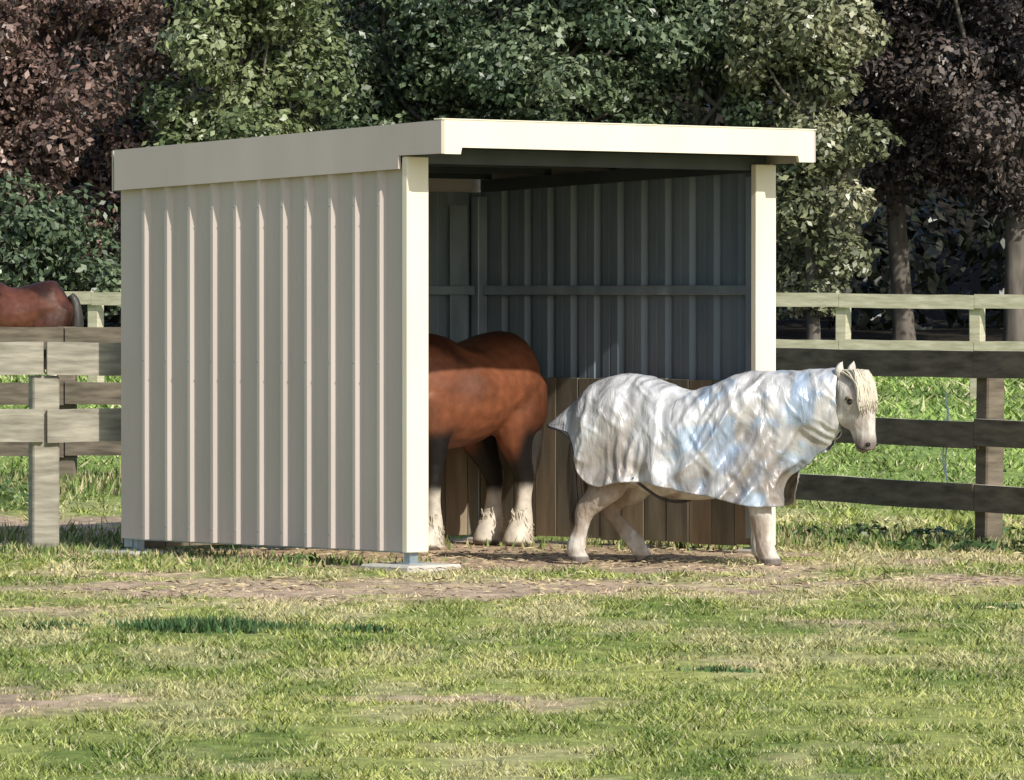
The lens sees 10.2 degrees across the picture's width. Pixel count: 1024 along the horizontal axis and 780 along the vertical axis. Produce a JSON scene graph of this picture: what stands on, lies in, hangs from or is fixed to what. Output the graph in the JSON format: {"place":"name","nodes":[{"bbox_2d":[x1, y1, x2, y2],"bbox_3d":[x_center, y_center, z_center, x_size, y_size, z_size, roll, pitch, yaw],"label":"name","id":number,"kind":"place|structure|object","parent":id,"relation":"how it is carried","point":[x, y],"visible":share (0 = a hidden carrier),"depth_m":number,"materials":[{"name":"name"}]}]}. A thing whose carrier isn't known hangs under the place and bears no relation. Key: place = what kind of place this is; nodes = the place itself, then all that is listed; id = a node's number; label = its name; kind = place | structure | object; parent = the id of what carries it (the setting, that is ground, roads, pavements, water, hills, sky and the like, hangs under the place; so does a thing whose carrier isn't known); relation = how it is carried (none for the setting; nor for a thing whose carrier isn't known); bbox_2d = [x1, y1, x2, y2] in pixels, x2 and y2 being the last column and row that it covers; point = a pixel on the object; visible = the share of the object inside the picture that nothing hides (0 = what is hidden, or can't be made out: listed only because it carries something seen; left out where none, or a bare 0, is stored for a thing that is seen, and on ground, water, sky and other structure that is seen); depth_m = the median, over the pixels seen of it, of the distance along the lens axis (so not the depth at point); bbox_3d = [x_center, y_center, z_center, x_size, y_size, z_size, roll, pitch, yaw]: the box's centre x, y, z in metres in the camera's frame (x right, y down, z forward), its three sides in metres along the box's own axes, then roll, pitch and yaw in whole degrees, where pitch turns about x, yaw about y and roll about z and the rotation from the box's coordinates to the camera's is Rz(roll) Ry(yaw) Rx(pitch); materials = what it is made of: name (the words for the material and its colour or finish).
{"place":"outdoors","nodes":[
{"label":"outdoors","id":0,"kind":"place"},
{"bbox_2d":[0,0,1023,779],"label":"ground","id":1,"kind":"structure","parent":0,"point":[794,328],"depth_m":27.94,"materials":[{"name":"green plant"}]},
{"bbox_2d":[0,281,83,375],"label":"brown horse","id":2,"kind":"object","parent":1,"relation":"on","point":[45,304],"visible":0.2,"depth_m":71.68},
{"bbox_2d":[0,167,120,319],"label":"evergreen shrub","id":3,"kind":"object","parent":1,"relation":"on","point":[47,233],"visible":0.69,"depth_m":94.78,"materials":[{"name":"green plant"}]},
{"bbox_2d":[0,341,167,550],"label":"wooden fence","id":4,"kind":"object","parent":1,"relation":"on","point":[43,425],"visible":0.61,"depth_m":38.22,"materials":[{"name":"brown wood"}]},
{"bbox_2d":[0,0,201,280],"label":"copper beech tree","id":5,"kind":"object","parent":1,"relation":"on","point":[31,101],"visible":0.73,"depth_m":96.95,"materials":[{"name":"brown plant"}]},
{"bbox_2d":[131,0,359,146],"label":"broadleaf tree","id":6,"kind":"object","parent":1,"relation":"on","point":[219,31],"visible":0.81,"depth_m":95.92,"materials":[{"name":"green plant"}]},
{"bbox_2d":[254,0,513,179],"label":"evergreen oak tree","id":7,"kind":"object","parent":1,"relation":"on","point":[381,93],"visible":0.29,"depth_m":98.18,"materials":[{"name":"green plant"}]},
{"bbox_2d":[90,118,816,572],"bbox_3d":[-0.394,-0.294,38.026,3.508,2.882,3.340,-1,1,-44],"label":"horse shelter","id":8,"kind":"object","parent":1,"relation":"on","point":[290,302],"visible":0.81,"depth_m":37.55,"materials":[{"name":"painted metal"},{"name":"timber"},{"name":"galvanised steel"}]},
{"bbox_2d":[428,331,547,549],"bbox_3d":[-0.497,0.327,38.953,0.759,1.518,2.102,1,1,41],"label":"bay horse","id":9,"kind":"object","parent":1,"relation":"on","point":[487,390],"visible":0.64,"depth_m":39.02},
{"bbox_2d":[0,0,1007,329],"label":"distant woodland","id":10,"kind":"object","parent":1,"relation":"on","point":[876,282],"visible":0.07,"depth_m":109.82,"materials":[{"name":"green plant"}]},
{"bbox_2d":[0,327,1023,543],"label":"wooden fence","id":11,"kind":"object","parent":1,"relation":"on","point":[989,434],"visible":0.23,"depth_m":39.84,"materials":[{"name":"brown wood"}]},
{"bbox_2d":[942,393,965,511],"bbox_3d":[3.064,0.430,39.489,0.199,0.817,0.064,1,1,33],"label":"baler twine","id":12,"kind":"object","parent":11,"relation":"attached to","point":[944,465],"visible":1,"depth_m":39.51,"materials":[{"name":"white fabric"}]},
{"bbox_2d":[0,478,1023,563],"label":"weeds","id":13,"kind":"object","parent":1,"relation":"on","point":[854,530],"visible":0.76,"depth_m":39.64,"materials":[{"name":"green plant"}]},
{"bbox_2d":[387,0,696,179],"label":"evergreen oak tree","id":14,"kind":"object","parent":1,"relation":"on","point":[547,72],"visible":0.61,"depth_m":96.95,"materials":[{"name":"green plant"}]},
{"bbox_2d":[64,291,1023,398],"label":"wooden fence","id":15,"kind":"object","parent":1,"relation":"on","point":[976,305],"visible":0.2,"depth_m":71.27,"materials":[{"name":"brown wood"}]},
{"bbox_2d":[574,0,839,225],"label":"evergreen oak tree","id":16,"kind":"object","parent":1,"relation":"on","point":[698,57],"visible":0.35,"depth_m":97.60,"materials":[{"name":"green plant"}]},
{"bbox_2d":[547,361,877,565],"bbox_3d":[1.295,0.468,36.684,2.177,1.312,0.822,0,1,15],"label":"pony","id":17,"kind":"object","parent":1,"relation":"on","point":[755,441],"visible":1,"depth_m":36.41,"materials":[{"name":"white fabric"}]},
{"bbox_2d":[709,0,906,339],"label":"broadleaf tree","id":18,"kind":"object","parent":1,"relation":"on","point":[814,85],"visible":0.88,"depth_m":96.40,"materials":[{"name":"green plant"}]},
{"bbox_2d":[829,0,1023,339],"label":"purple leaf tree","id":19,"kind":"object","parent":1,"relation":"on","point":[877,73],"visible":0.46,"depth_m":100.34,"materials":[{"name":"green plant"}]},
{"bbox_2d":[872,0,1023,340],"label":"purple leaf tree","id":20,"kind":"object","parent":1,"relation":"on","point":[1007,23],"visible":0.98,"depth_m":99.05,"materials":[{"name":"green plant"}]}
]}

